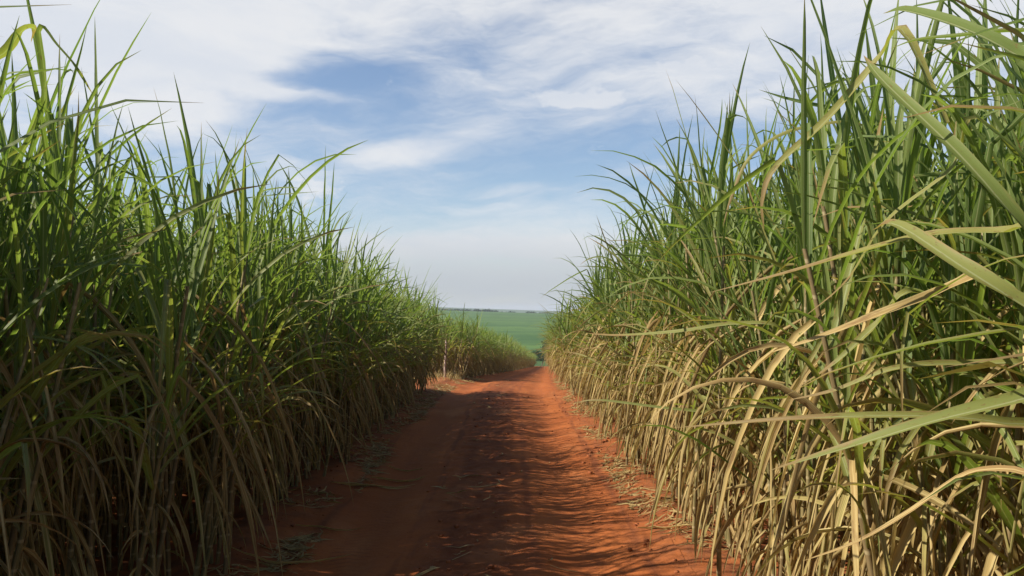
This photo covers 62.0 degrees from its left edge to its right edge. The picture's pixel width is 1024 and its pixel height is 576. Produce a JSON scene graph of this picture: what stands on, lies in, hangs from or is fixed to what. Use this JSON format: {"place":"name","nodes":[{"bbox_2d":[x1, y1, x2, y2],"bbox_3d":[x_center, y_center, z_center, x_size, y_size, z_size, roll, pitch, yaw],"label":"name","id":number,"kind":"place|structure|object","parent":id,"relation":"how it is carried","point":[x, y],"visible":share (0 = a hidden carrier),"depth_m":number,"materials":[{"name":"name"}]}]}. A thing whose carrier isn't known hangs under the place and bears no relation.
{"place":"outdoors","nodes":[
{"label":"outdoors","id":0,"kind":"place"},
{"bbox_2d":[235,366,696,575],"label":"road","id":1,"kind":"structure","parent":0,"point":[561,514],"depth_m":7.59,"materials":[{"name":"red soil"}]},
{"bbox_2d":[231,547,353,563],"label":"fallen leaf","id":2,"kind":"object","parent":1,"relation":"on","point":[269,561],"visible":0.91,"depth_m":5.77,"materials":[{"name":"plant"}]},
{"bbox_2d":[178,390,735,575],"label":"dirt clods","id":3,"kind":"object","parent":1,"relation":"on","point":[500,554],"visible":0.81,"depth_m":7.43,"materials":[{"name":"soil"}]},
{"bbox_2d":[189,377,765,575],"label":"leaf litter","id":4,"kind":"object","parent":1,"relation":"on","point":[294,538],"visible":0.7,"depth_m":8.17,"materials":[{"name":"plant"}]},
{"bbox_2d":[18,307,972,575],"bbox_3d":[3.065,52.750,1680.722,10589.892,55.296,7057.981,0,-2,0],"label":"ground","id":5,"kind":"structure","parent":0,"point":[318,479],"depth_m":6.80,"materials":[{"name":"red soil"}]},
{"bbox_2d":[0,60,80,421],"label":"sugarcane plant","id":6,"kind":"object","parent":5,"relation":"on","point":[8,178],"visible":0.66,"depth_m":3.22,"materials":[{"name":"plant"}]},
{"bbox_2d":[0,130,118,575],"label":"sugarcane plant","id":7,"kind":"object","parent":5,"relation":"on","point":[49,460],"visible":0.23,"depth_m":3.83,"materials":[{"name":"plant"}]},
{"bbox_2d":[9,119,149,575],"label":"sugarcane plant","id":8,"kind":"object","parent":5,"relation":"on","point":[61,520],"visible":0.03,"depth_m":5.18,"materials":[{"name":"plant"}]},
{"bbox_2d":[0,55,158,575],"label":"sugarcane plant","id":9,"kind":"object","parent":5,"relation":"on","point":[8,308],"visible":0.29,"depth_m":3.76,"materials":[{"name":"plant"}]},
{"bbox_2d":[0,59,166,574],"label":"sugarcane plant","id":10,"kind":"object","parent":5,"relation":"on","point":[29,197],"visible":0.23,"depth_m":3.87,"materials":[{"name":"plant"}]},
{"bbox_2d":[8,109,165,575],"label":"sugarcane plant","id":11,"kind":"object","parent":5,"relation":"on","point":[69,294],"visible":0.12,"depth_m":4.78,"materials":[{"name":"plant"}]},
{"bbox_2d":[0,18,173,575],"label":"sugarcane plant","id":12,"kind":"object","parent":5,"relation":"on","point":[13,445],"visible":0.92,"depth_m":3.20,"materials":[{"name":"plant"}]},
{"bbox_2d":[0,0,175,575],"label":"sugarcane plant","id":13,"kind":"object","parent":5,"relation":"on","point":[63,109],"visible":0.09,"depth_m":4.52,"materials":[{"name":"plant"}]},
{"bbox_2d":[0,24,212,575],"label":"sugarcane plant","id":14,"kind":"object","parent":5,"relation":"on","point":[20,177],"visible":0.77,"depth_m":3.33,"materials":[{"name":"plant"}]},
{"bbox_2d":[0,0,268,575],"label":"sugarcane plant","id":15,"kind":"object","parent":5,"relation":"on","point":[54,153],"visible":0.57,"depth_m":3.62,"materials":[{"name":"plant"}]},
{"bbox_2d":[18,68,258,570],"bbox_3d":[-2.458,0.275,5.715,1.521,3.250,1.750,0,-2,-14],"label":"sugarcane plant","id":16,"kind":"object","parent":5,"relation":"on","point":[108,467],"visible":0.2,"depth_m":5.62,"materials":[{"name":"plant"}]},
{"bbox_2d":[0,28,286,575],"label":"sugarcane plant","id":17,"kind":"object","parent":5,"relation":"on","point":[167,307],"visible":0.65,"depth_m":4.06,"materials":[{"name":"plant"}]},
{"bbox_2d":[42,174,288,559],"bbox_3d":[-2.649,0.605,6.297,1.979,2.633,1.445,1,-2,-22],"label":"sugarcane plant","id":18,"kind":"object","parent":5,"relation":"on","point":[132,476],"visible":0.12,"depth_m":6.02,"materials":[{"name":"plant"}]},
{"bbox_2d":[32,76,351,575],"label":"sugarcane plant","id":19,"kind":"object","parent":5,"relation":"on","point":[196,187],"visible":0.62,"depth_m":4.58,"materials":[{"name":"plant"}]},
{"bbox_2d":[123,206,265,533],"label":"sugarcane plant","id":20,"kind":"object","parent":5,"relation":"on","point":[191,518],"visible":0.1,"depth_m":6.47,"materials":[{"name":"plant"}]},
{"bbox_2d":[112,186,318,521],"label":"sugarcane plant","id":21,"kind":"object","parent":5,"relation":"on","point":[277,322],"visible":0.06,"depth_m":6.87,"materials":[{"name":"plant"}]},
{"bbox_2d":[77,179,354,575],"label":"sugarcane plant","id":22,"kind":"object","parent":5,"relation":"on","point":[262,311],"visible":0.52,"depth_m":5.18,"materials":[{"name":"plant"}]},
{"bbox_2d":[89,122,364,575],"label":"sugarcane plant","id":23,"kind":"object","parent":5,"relation":"on","point":[243,239],"visible":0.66,"depth_m":5.32,"materials":[{"name":"plant"}]},
{"bbox_2d":[116,183,339,564],"bbox_3d":[-1.933,0.529,5.670,1.513,2.621,1.638,-1,-2,20],"label":"sugarcane plant","id":24,"kind":"object","parent":5,"relation":"on","point":[250,464],"visible":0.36,"depth_m":5.68,"materials":[{"name":"plant"}]},
{"bbox_2d":[127,174,353,544],"bbox_3d":[-2.065,0.501,6.118,1.583,2.699,1.602,0,2,21],"label":"sugarcane plant","id":25,"kind":"object","parent":5,"relation":"on","point":[291,317],"visible":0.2,"depth_m":6.07,"materials":[{"name":"plant"}]},
{"bbox_2d":[168,154,332,497],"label":"sugarcane plant","id":26,"kind":"object","parent":5,"relation":"on","point":[221,207],"visible":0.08,"depth_m":7.16,"materials":[{"name":"plant"}]},
{"bbox_2d":[168,201,344,531],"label":"sugarcane plant","id":27,"kind":"object","parent":5,"relation":"on","point":[265,400],"visible":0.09,"depth_m":6.75,"materials":[{"name":"plant"}]},
{"bbox_2d":[184,190,370,516],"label":"sugarcane plant","id":28,"kind":"object","parent":5,"relation":"on","point":[305,315],"visible":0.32,"depth_m":6.73,"materials":[{"name":"plant"}]},
{"bbox_2d":[173,167,386,534],"bbox_3d":[-1.935,0.449,6.549,1.630,2.893,1.611,5,-3,-23],"label":"sugarcane plant","id":29,"kind":"object","parent":5,"relation":"on","point":[288,285],"visible":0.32,"depth_m":6.55,"materials":[{"name":"plant"}]},
{"bbox_2d":[223,141,368,500],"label":"sugarcane plant","id":30,"kind":"object","parent":5,"relation":"on","point":[284,360],"visible":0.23,"depth_m":7.28,"materials":[{"name":"plant"}]},
{"bbox_2d":[232,190,409,494],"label":"sugarcane plant","id":31,"kind":"object","parent":5,"relation":"on","point":[324,332],"visible":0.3,"depth_m":7.71,"materials":[{"name":"plant"}]},
{"bbox_2d":[262,225,404,469],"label":"sugarcane plant","id":32,"kind":"object","parent":5,"relation":"on","point":[344,329],"visible":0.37,"depth_m":8.91,"materials":[{"name":"plant"}]},
{"bbox_2d":[266,148,402,486],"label":"sugarcane plant","id":33,"kind":"object","parent":5,"relation":"on","point":[325,262],"visible":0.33,"depth_m":8.14,"materials":[{"name":"plant"}]},
{"bbox_2d":[284,203,395,471],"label":"sugarcane plant","id":34,"kind":"object","parent":5,"relation":"on","point":[317,438],"visible":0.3,"depth_m":8.91,"materials":[{"name":"plant"}]},
{"bbox_2d":[280,235,414,481],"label":"sugarcane plant","id":35,"kind":"object","parent":5,"relation":"on","point":[358,296],"visible":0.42,"depth_m":8.51,"materials":[{"name":"plant"}]},
{"bbox_2d":[288,255,424,463],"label":"sugarcane plant","id":36,"kind":"object","parent":5,"relation":"on","point":[347,424],"visible":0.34,"depth_m":9.23,"materials":[{"name":"plant"}]},
{"bbox_2d":[296,226,417,455],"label":"sugarcane plant","id":37,"kind":"object","parent":5,"relation":"on","point":[378,303],"visible":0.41,"depth_m":9.83,"materials":[{"name":"plant"}]},
{"bbox_2d":[307,250,430,459],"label":"sugarcane plant","id":38,"kind":"object","parent":5,"relation":"on","point":[343,398],"visible":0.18,"depth_m":9.54,"materials":[{"name":"plant"}]},
{"bbox_2d":[328,276,412,443],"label":"sugarcane plant","id":39,"kind":"object","parent":5,"relation":"on","point":[367,359],"visible":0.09,"depth_m":10.57,"materials":[{"name":"plant"}]},
{"bbox_2d":[335,286,418,437],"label":"sugarcane plant","id":40,"kind":"object","parent":5,"relation":"on","point":[395,369],"visible":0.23,"depth_m":10.95,"materials":[{"name":"plant"}]},
{"bbox_2d":[331,264,444,446],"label":"sugarcane plant","id":41,"kind":"object","parent":5,"relation":"on","point":[378,406],"visible":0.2,"depth_m":10.46,"materials":[{"name":"plant"}]},
{"bbox_2d":[355,279,429,430],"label":"sugarcane plant","id":42,"kind":"object","parent":5,"relation":"on","point":[385,353],"visible":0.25,"depth_m":11.87,"materials":[{"name":"plant"}]},
{"bbox_2d":[349,250,435,432],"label":"sugarcane plant","id":43,"kind":"object","parent":5,"relation":"on","point":[387,302],"visible":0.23,"depth_m":11.82,"materials":[{"name":"plant"}]},
{"bbox_2d":[361,265,437,422],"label":"sugarcane plant","id":44,"kind":"object","parent":5,"relation":"on","point":[400,320],"visible":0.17,"depth_m":12.80,"materials":[{"name":"plant"}]},
{"bbox_2d":[375,277,446,413],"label":"sugarcane plant","id":45,"kind":"object","parent":5,"relation":"on","point":[417,364],"visible":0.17,"depth_m":14.06,"materials":[{"name":"plant"}]},
{"bbox_2d":[377,260,450,417],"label":"sugarcane plant","id":46,"kind":"object","parent":5,"relation":"on","point":[393,413],"visible":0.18,"depth_m":13.39,"materials":[{"name":"plant"}]},
{"bbox_2d":[390,268,438,401],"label":"sugarcane plant","id":47,"kind":"object","parent":5,"relation":"on","point":[413,319],"visible":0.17,"depth_m":15.58,"materials":[{"name":"plant"}]},
{"bbox_2d":[378,284,456,418],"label":"sugarcane plant","id":48,"kind":"object","parent":5,"relation":"on","point":[386,406],"visible":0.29,"depth_m":13.19,"materials":[{"name":"plant"}]},
{"bbox_2d":[398,285,448,407],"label":"sugarcane plant","id":49,"kind":"object","parent":5,"relation":"on","point":[417,317],"visible":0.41,"depth_m":14.90,"materials":[{"name":"plant"}]},
{"bbox_2d":[395,301,461,404],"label":"sugarcane plant","id":50,"kind":"object","parent":5,"relation":"on","point":[422,353],"visible":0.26,"depth_m":15.24,"materials":[{"name":"plant"}]},
{"bbox_2d":[412,283,463,393],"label":"sugarcane plant","id":51,"kind":"object","parent":5,"relation":"on","point":[420,389],"visible":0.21,"depth_m":17.75,"materials":[{"name":"plant"}]},
{"bbox_2d":[415,300,465,394],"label":"sugarcane plant","id":52,"kind":"object","parent":5,"relation":"on","point":[436,330],"visible":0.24,"depth_m":17.20,"materials":[{"name":"plant"}]},
{"bbox_2d":[448,317,490,378],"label":"sugarcane plant","id":53,"kind":"object","parent":5,"relation":"on","point":[466,338],"visible":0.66,"depth_m":27.51,"materials":[{"name":"plant"}]},
{"bbox_2d":[452,304,496,378],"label":"sugarcane plant","id":54,"kind":"object","parent":5,"relation":"on","point":[460,350],"visible":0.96,"depth_m":26.37,"materials":[{"name":"plant"}]},
{"bbox_2d":[0,0,1023,575],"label":"sugarcane stand","id":55,"kind":"object","parent":5,"relation":"on","point":[516,354],"visible":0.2,"depth_m":5.03,"materials":[{"name":"green plant"}]},
{"bbox_2d":[521,289,586,394],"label":"sugarcane plant","id":56,"kind":"object","parent":5,"relation":"on","point":[561,354],"visible":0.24,"depth_m":17.26,"materials":[{"name":"plant"}]},
{"bbox_2d":[540,291,594,405],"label":"sugarcane plant","id":57,"kind":"object","parent":5,"relation":"on","point":[572,342],"visible":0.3,"depth_m":15.19,"materials":[{"name":"plant"}]},
{"bbox_2d":[550,281,599,410],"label":"sugarcane plant","id":58,"kind":"object","parent":5,"relation":"on","point":[578,360],"visible":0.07,"depth_m":14.19,"materials":[{"name":"plant"}]},
{"bbox_2d":[556,231,613,422],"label":"sugarcane plant","id":59,"kind":"object","parent":5,"relation":"on","point":[591,328],"visible":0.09,"depth_m":12.94,"materials":[{"name":"plant"}]},
{"bbox_2d":[563,246,624,437],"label":"sugarcane plant","id":60,"kind":"object","parent":5,"relation":"on","point":[604,430],"visible":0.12,"depth_m":11.42,"materials":[{"name":"plant"}]},
{"bbox_2d":[565,241,629,441],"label":"sugarcane plant","id":61,"kind":"object","parent":5,"relation":"on","point":[598,335],"visible":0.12,"depth_m":11.14,"materials":[{"name":"plant"}]},
{"bbox_2d":[542,227,654,437],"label":"sugarcane plant","id":62,"kind":"object","parent":5,"relation":"on","point":[598,295],"visible":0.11,"depth_m":10.87,"materials":[{"name":"plant"}]},
{"bbox_2d":[557,251,650,466],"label":"sugarcane plant","id":63,"kind":"object","parent":5,"relation":"on","point":[609,372],"visible":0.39,"depth_m":9.19,"materials":[{"name":"plant"}]},
{"bbox_2d":[560,241,651,447],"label":"sugarcane plant","id":64,"kind":"object","parent":5,"relation":"on","point":[603,349],"visible":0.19,"depth_m":9.93,"materials":[{"name":"plant"}]},
{"bbox_2d":[578,210,654,447],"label":"sugarcane plant","id":65,"kind":"object","parent":5,"relation":"on","point":[609,293],"visible":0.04,"depth_m":10.34,"materials":[{"name":"plant"}]},
{"bbox_2d":[575,200,663,458],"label":"sugarcane plant","id":66,"kind":"object","parent":5,"relation":"on","point":[603,319],"visible":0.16,"depth_m":9.71,"materials":[{"name":"plant"}]},
{"bbox_2d":[583,169,667,473],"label":"sugarcane plant","id":67,"kind":"object","parent":5,"relation":"on","point":[635,337],"visible":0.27,"depth_m":8.66,"materials":[{"name":"plant"}]},
{"bbox_2d":[586,205,685,477],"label":"sugarcane plant","id":68,"kind":"object","parent":5,"relation":"on","point":[635,412],"visible":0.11,"depth_m":8.42,"materials":[{"name":"plant"}]},
{"bbox_2d":[576,235,703,495],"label":"sugarcane plant","id":69,"kind":"object","parent":5,"relation":"on","point":[646,380],"visible":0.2,"depth_m":7.68,"materials":[{"name":"plant"}]},
{"bbox_2d":[595,154,702,483],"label":"sugarcane plant","id":70,"kind":"object","parent":5,"relation":"on","point":[645,302],"visible":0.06,"depth_m":8.08,"materials":[{"name":"plant"}]},
{"bbox_2d":[580,157,737,504],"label":"sugarcane plant","id":71,"kind":"object","parent":5,"relation":"on","point":[649,326],"visible":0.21,"depth_m":7.35,"materials":[{"name":"plant"}]},
{"bbox_2d":[597,130,745,491],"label":"sugarcane plant","id":72,"kind":"object","parent":5,"relation":"on","point":[648,219],"visible":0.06,"depth_m":8.19,"materials":[{"name":"plant"}]},
{"bbox_2d":[609,116,745,524],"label":"sugarcane plant","id":73,"kind":"object","parent":5,"relation":"on","point":[673,336],"visible":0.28,"depth_m":6.63,"materials":[{"name":"plant"}]},
{"bbox_2d":[621,158,747,508],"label":"sugarcane plant","id":74,"kind":"object","parent":5,"relation":"on","point":[652,403],"visible":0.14,"depth_m":6.95,"materials":[{"name":"plant"}]},
{"bbox_2d":[584,92,785,541],"bbox_3d":[1.398,0.156,6.421,1.636,3.446,1.635,-1,-2,35],"label":"sugarcane plant","id":75,"kind":"object","parent":5,"relation":"on","point":[700,484],"visible":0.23,"depth_m":6.33,"materials":[{"name":"plant"}]},
{"bbox_2d":[600,47,793,546],"bbox_3d":[1.405,0.111,6.186,1.557,3.500,1.735,0,-2,10],"label":"sugarcane plant","id":76,"kind":"object","parent":5,"relation":"on","point":[698,401],"visible":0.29,"depth_m":6.07,"materials":[{"name":"plant"}]},
{"bbox_2d":[626,147,784,556],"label":"sugarcane plant","id":77,"kind":"object","parent":5,"relation":"on","point":[711,351],"visible":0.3,"depth_m":5.82,"materials":[{"name":"plant"}]},
{"bbox_2d":[576,76,836,575],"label":"sugarcane plant","id":78,"kind":"object","parent":5,"relation":"on","point":[682,447],"visible":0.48,"depth_m":4.97,"materials":[{"name":"plant"}]},
{"bbox_2d":[646,90,816,532],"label":"sugarcane plant","id":79,"kind":"object","parent":5,"relation":"on","point":[742,190],"visible":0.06,"depth_m":6.64,"materials":[{"name":"plant"}]},
{"bbox_2d":[666,190,831,541],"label":"sugarcane plant","id":80,"kind":"object","parent":5,"relation":"on","point":[737,317],"visible":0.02,"depth_m":5.78,"materials":[{"name":"plant"}]},
{"bbox_2d":[576,89,937,572],"bbox_3d":[1.758,0.323,5.479,2.068,3.137,1.862,-2,-5,34],"label":"sugarcane plant","id":81,"kind":"object","parent":5,"relation":"on","point":[773,241],"visible":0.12,"depth_m":5.29,"materials":[{"name":"plant"}]},
{"bbox_2d":[588,159,942,575],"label":"sugarcane plant","id":82,"kind":"object","parent":5,"relation":"on","point":[770,476],"visible":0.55,"depth_m":4.37,"materials":[{"name":"plant"}]},
{"bbox_2d":[694,115,839,511],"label":"sugarcane plant","id":83,"kind":"object","parent":5,"relation":"on","point":[766,203],"visible":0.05,"depth_m":6.08,"materials":[{"name":"plant"}]},
{"bbox_2d":[731,34,884,575],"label":"sugarcane plant","id":84,"kind":"object","parent":5,"relation":"on","point":[818,218],"visible":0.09,"depth_m":5.13,"materials":[{"name":"plant"}]},
{"bbox_2d":[653,28,984,575],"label":"sugarcane plant","id":85,"kind":"object","parent":5,"relation":"on","point":[778,288],"visible":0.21,"depth_m":4.77,"materials":[{"name":"plant"}]},
{"bbox_2d":[702,102,942,575],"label":"sugarcane plant","id":86,"kind":"object","parent":5,"relation":"on","point":[807,308],"visible":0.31,"depth_m":4.05,"materials":[{"name":"plant"}]},
{"bbox_2d":[648,0,1023,575],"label":"sugarcane plant","id":87,"kind":"object","parent":5,"relation":"on","point":[855,472],"visible":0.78,"depth_m":2.87,"materials":[{"name":"plant"}]},
{"bbox_2d":[670,0,1023,575],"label":"sugarcane plant","id":88,"kind":"object","parent":5,"relation":"on","point":[837,163],"visible":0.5,"depth_m":3.20,"materials":[{"name":"plant"}]},
{"bbox_2d":[677,116,1023,575],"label":"sugarcane plant","id":89,"kind":"object","parent":5,"relation":"on","point":[989,421],"visible":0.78,"depth_m":2.34,"materials":[{"name":"plant"}]},
{"bbox_2d":[709,4,1023,568],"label":"sugarcane plant","id":90,"kind":"object","parent":5,"relation":"on","point":[1008,228],"visible":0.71,"depth_m":2.44,"materials":[{"name":"plant"}]},
{"bbox_2d":[740,32,1006,575],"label":"sugarcane plant","id":91,"kind":"object","parent":5,"relation":"on","point":[851,234],"visible":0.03,"depth_m":4.64,"materials":[{"name":"plant"}]},
{"bbox_2d":[753,77,1013,575],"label":"sugarcane plant","id":92,"kind":"object","parent":5,"relation":"on","point":[874,335],"visible":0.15,"depth_m":3.77,"materials":[{"name":"plant"}]},
{"bbox_2d":[761,38,1023,575],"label":"sugarcane plant","id":93,"kind":"object","parent":5,"relation":"on","point":[924,312],"visible":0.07,"depth_m":4.24,"materials":[{"name":"plant"}]},
{"bbox_2d":[820,0,966,575],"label":"sugarcane plant","id":94,"kind":"object","parent":5,"relation":"on","point":[919,168],"visible":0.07,"depth_m":4.26,"materials":[{"name":"plant"}]},
{"bbox_2d":[769,39,1023,575],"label":"sugarcane plant","id":95,"kind":"object","parent":5,"relation":"on","point":[903,530],"visible":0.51,"depth_m":2.88,"materials":[{"name":"plant"}]},
{"bbox_2d":[769,0,1023,487],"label":"sugarcane plant","id":96,"kind":"object","parent":5,"relation":"on","point":[1016,396],"visible":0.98,"depth_m":1.76,"materials":[{"name":"plant"}]},
{"bbox_2d":[795,0,1023,575],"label":"sugarcane plant","id":97,"kind":"object","parent":5,"relation":"on","point":[988,217],"visible":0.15,"depth_m":3.44,"materials":[{"name":"plant"}]},
{"bbox_2d":[803,2,1023,533],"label":"sugarcane plant","id":98,"kind":"object","parent":5,"relation":"on","point":[941,175],"visible":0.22,"depth_m":3.26,"materials":[{"name":"plant"}]},
{"bbox_2d":[804,0,1023,575],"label":"sugarcane plant","id":99,"kind":"object","parent":5,"relation":"on","point":[1010,469],"visible":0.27,"depth_m":2.29,"materials":[{"name":"plant"}]},
{"bbox_2d":[811,17,1023,575],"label":"sugarcane plant","id":100,"kind":"object","parent":5,"relation":"on","point":[981,274],"visible":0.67,"depth_m":2.61,"materials":[{"name":"plant"}]},
{"bbox_2d":[864,18,1023,535],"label":"sugarcane plant","id":101,"kind":"object","parent":5,"relation":"on","point":[955,146],"visible":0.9,"depth_m":1.95,"materials":[{"name":"plant"}]},
{"bbox_2d":[885,5,1023,68],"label":"sugarcane plant","id":102,"kind":"object","parent":5,"relation":"on","point":[1004,42],"visible":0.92,"depth_m":1.86,"materials":[{"name":"plant"}]},
{"bbox_2d":[890,28,1023,381],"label":"sugarcane plant","id":103,"kind":"object","parent":5,"relation":"on","point":[999,30],"visible":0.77,"depth_m":2.54,"materials":[{"name":"plant"}]},
{"bbox_2d":[424,310,570,360],"bbox_3d":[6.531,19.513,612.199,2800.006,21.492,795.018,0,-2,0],"label":"field","id":104,"kind":"structure","parent":0,"point":[516,324],"depth_m":496.97,"materials":[{"name":"green plant"}]},
{"bbox_2d":[0,0,1023,311],"label":"sky","id":105,"kind":"structure","parent":0,"point":[479,122],"materials":[{"name":"blue"}]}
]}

